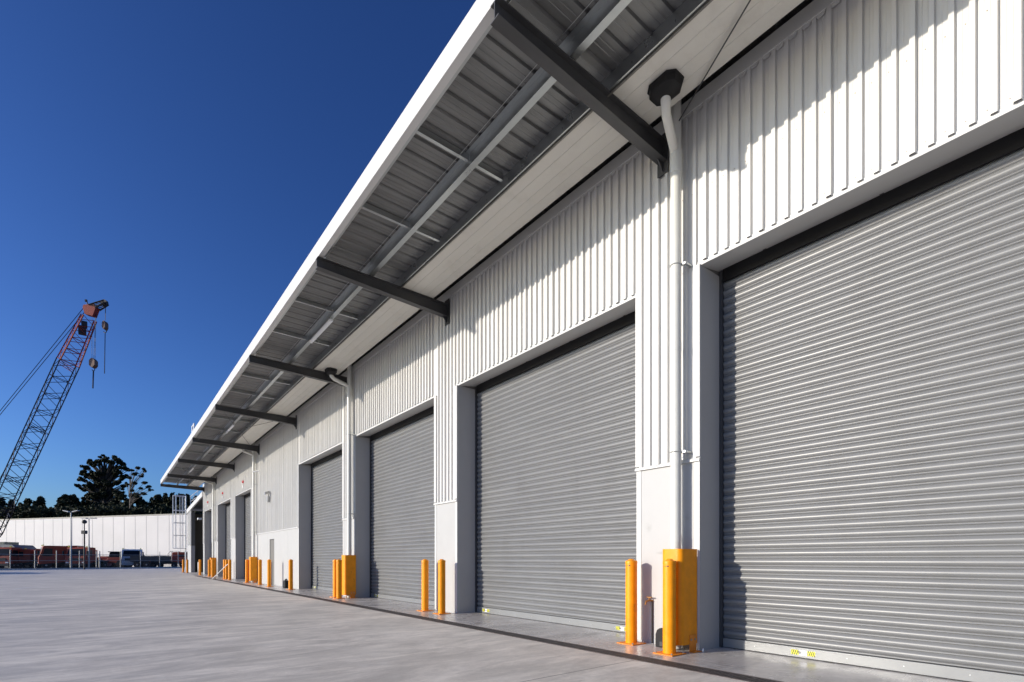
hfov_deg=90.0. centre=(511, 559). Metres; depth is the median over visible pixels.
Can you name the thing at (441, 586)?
bollard
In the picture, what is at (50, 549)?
parked truck
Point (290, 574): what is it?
bollard
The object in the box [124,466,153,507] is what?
gum tree
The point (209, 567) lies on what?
bollard
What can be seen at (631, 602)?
bollard
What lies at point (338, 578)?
bollard
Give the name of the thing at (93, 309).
crawler crane
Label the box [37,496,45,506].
hillside tree
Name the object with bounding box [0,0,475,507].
sky
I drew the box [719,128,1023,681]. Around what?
roller door
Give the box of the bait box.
[655,628,662,647]
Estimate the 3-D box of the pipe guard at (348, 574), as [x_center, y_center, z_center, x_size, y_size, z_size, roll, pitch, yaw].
[-5.022,0.520,15.723,0.350,1.310,0.466,0,0,-38]
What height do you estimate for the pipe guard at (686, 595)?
1.310 m
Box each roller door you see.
[211,511,211,557]
[226,502,230,559]
[244,492,250,578]
[311,449,342,590]
[370,406,434,605]
[475,311,637,632]
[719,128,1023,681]
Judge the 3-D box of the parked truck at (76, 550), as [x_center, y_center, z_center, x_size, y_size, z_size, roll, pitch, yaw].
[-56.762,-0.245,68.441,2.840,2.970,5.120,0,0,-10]
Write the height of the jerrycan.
0.387 m
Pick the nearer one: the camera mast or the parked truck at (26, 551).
the camera mast
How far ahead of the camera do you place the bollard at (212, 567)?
34.40 m
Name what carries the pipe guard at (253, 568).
on the apron
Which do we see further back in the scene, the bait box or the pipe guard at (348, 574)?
the pipe guard at (348, 574)
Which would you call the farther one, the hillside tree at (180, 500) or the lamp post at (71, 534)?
the hillside tree at (180, 500)
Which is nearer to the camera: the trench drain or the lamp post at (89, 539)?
the trench drain
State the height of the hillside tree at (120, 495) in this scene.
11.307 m
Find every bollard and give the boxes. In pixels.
[199,559,200,574]
[207,559,210,576]
[211,559,213,576]
[223,559,224,578]
[225,559,227,578]
[227,559,232,579]
[243,559,250,582]
[256,559,263,584]
[265,559,273,586]
[286,559,295,589]
[330,559,336,597]
[333,559,345,598]
[416,559,433,611]
[433,559,450,614]
[617,559,645,645]
[653,559,685,656]
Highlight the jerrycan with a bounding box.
[283,579,287,587]
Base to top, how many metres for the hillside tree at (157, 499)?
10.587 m
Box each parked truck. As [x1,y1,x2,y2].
[0,546,35,567]
[16,548,60,567]
[36,545,83,568]
[62,546,106,567]
[119,548,143,564]
[130,551,187,567]
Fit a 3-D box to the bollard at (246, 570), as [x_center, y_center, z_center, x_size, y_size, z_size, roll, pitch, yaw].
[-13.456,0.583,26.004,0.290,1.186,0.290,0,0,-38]
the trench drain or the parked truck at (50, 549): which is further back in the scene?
the parked truck at (50, 549)
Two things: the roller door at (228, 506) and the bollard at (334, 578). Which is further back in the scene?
the roller door at (228, 506)
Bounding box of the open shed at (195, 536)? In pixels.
[186,492,202,571]
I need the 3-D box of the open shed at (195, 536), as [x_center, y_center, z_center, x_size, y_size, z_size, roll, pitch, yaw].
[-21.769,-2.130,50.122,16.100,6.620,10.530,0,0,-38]
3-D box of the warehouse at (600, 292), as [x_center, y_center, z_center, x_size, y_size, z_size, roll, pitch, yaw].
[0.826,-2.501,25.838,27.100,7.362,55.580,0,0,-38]
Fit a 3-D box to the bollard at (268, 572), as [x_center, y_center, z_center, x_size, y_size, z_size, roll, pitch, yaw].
[-10.518,0.583,22.182,0.290,1.186,0.290,0,0,-38]
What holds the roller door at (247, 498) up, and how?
in the warehouse at (600, 292)
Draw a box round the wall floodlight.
[264,491,269,501]
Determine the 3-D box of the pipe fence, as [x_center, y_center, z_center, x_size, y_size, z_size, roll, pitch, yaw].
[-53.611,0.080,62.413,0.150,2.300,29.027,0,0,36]
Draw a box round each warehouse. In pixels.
[0,513,202,566]
[160,0,1023,681]
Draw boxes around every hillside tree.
[0,497,6,518]
[7,499,13,506]
[22,498,32,505]
[32,500,41,505]
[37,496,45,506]
[70,494,80,505]
[80,491,99,507]
[106,491,132,508]
[128,492,149,506]
[136,499,146,506]
[151,494,169,506]
[162,493,171,505]
[169,492,176,500]
[173,493,187,505]
[186,494,192,506]
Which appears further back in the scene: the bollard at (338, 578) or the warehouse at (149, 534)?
the warehouse at (149, 534)
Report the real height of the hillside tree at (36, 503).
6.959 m
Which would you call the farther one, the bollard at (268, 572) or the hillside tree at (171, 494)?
the hillside tree at (171, 494)
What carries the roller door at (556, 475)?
in the warehouse at (600, 292)
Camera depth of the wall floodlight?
23.90 m
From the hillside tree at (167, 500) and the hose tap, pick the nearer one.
the hose tap
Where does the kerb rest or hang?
on the ground
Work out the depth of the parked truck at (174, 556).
74.18 m
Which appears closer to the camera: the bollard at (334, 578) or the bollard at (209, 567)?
the bollard at (334, 578)
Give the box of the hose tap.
[644,597,653,642]
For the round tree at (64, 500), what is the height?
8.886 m
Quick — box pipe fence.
[0,550,184,568]
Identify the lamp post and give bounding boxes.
[62,510,79,567]
[82,518,96,567]
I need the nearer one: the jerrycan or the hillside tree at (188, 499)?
the jerrycan
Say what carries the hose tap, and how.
attached to the warehouse at (600, 292)
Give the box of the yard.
[0,568,1019,681]
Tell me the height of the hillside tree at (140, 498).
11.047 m
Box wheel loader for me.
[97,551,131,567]
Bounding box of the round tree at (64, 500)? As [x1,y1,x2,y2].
[55,494,77,507]
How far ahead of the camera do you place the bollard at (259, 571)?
23.73 m
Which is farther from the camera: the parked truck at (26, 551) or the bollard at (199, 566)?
the parked truck at (26, 551)
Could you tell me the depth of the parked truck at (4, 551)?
64.56 m
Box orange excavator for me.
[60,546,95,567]
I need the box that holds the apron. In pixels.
[191,574,963,681]
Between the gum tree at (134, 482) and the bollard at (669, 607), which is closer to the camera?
the bollard at (669, 607)
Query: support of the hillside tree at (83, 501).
on the hill
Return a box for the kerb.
[0,567,184,569]
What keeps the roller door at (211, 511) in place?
in the warehouse at (600, 292)
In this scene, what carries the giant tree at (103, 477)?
on the hill
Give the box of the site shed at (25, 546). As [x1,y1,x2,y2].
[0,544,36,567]
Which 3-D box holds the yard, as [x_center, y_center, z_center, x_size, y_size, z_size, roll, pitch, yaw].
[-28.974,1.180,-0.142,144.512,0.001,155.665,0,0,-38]
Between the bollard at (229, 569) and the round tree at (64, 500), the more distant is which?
the round tree at (64, 500)
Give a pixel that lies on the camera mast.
(84, 531)
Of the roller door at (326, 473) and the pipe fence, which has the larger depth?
the pipe fence
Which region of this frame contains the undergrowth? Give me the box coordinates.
[0,503,202,518]
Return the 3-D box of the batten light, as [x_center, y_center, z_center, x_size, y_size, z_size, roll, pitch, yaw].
[-4.758,-5.681,12.741,0.090,0.074,1.600,0,0,-38]
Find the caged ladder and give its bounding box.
[172,495,185,571]
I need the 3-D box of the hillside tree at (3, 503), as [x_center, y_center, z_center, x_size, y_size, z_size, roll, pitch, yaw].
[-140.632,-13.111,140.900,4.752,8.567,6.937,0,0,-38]
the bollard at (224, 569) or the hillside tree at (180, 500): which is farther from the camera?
the hillside tree at (180, 500)
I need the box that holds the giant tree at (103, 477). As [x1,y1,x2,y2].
[74,454,129,505]
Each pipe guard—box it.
[210,558,215,575]
[249,557,257,582]
[342,555,355,597]
[663,549,701,652]
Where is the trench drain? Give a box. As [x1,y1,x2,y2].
[197,576,782,681]
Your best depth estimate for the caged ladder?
49.44 m
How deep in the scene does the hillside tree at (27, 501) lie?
138.60 m
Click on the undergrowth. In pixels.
(28, 511)
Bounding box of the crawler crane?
[0,299,108,567]
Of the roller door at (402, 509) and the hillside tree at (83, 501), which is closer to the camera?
the roller door at (402, 509)
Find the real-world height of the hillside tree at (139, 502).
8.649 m
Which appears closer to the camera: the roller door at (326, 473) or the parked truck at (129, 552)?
the roller door at (326, 473)
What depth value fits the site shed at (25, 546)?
79.40 m
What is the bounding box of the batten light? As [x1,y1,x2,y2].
[309,317,332,342]
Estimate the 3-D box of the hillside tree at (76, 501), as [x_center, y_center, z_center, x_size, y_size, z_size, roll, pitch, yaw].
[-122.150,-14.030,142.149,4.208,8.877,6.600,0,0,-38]
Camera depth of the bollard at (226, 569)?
30.34 m
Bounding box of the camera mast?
[81,520,87,569]
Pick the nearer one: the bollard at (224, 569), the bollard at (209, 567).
the bollard at (224, 569)
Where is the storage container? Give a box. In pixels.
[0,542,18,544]
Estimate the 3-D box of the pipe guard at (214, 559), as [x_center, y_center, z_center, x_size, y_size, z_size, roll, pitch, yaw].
[-21.087,0.520,36.090,0.350,1.310,0.466,0,0,-38]
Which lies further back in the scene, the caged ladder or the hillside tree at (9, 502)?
the hillside tree at (9, 502)

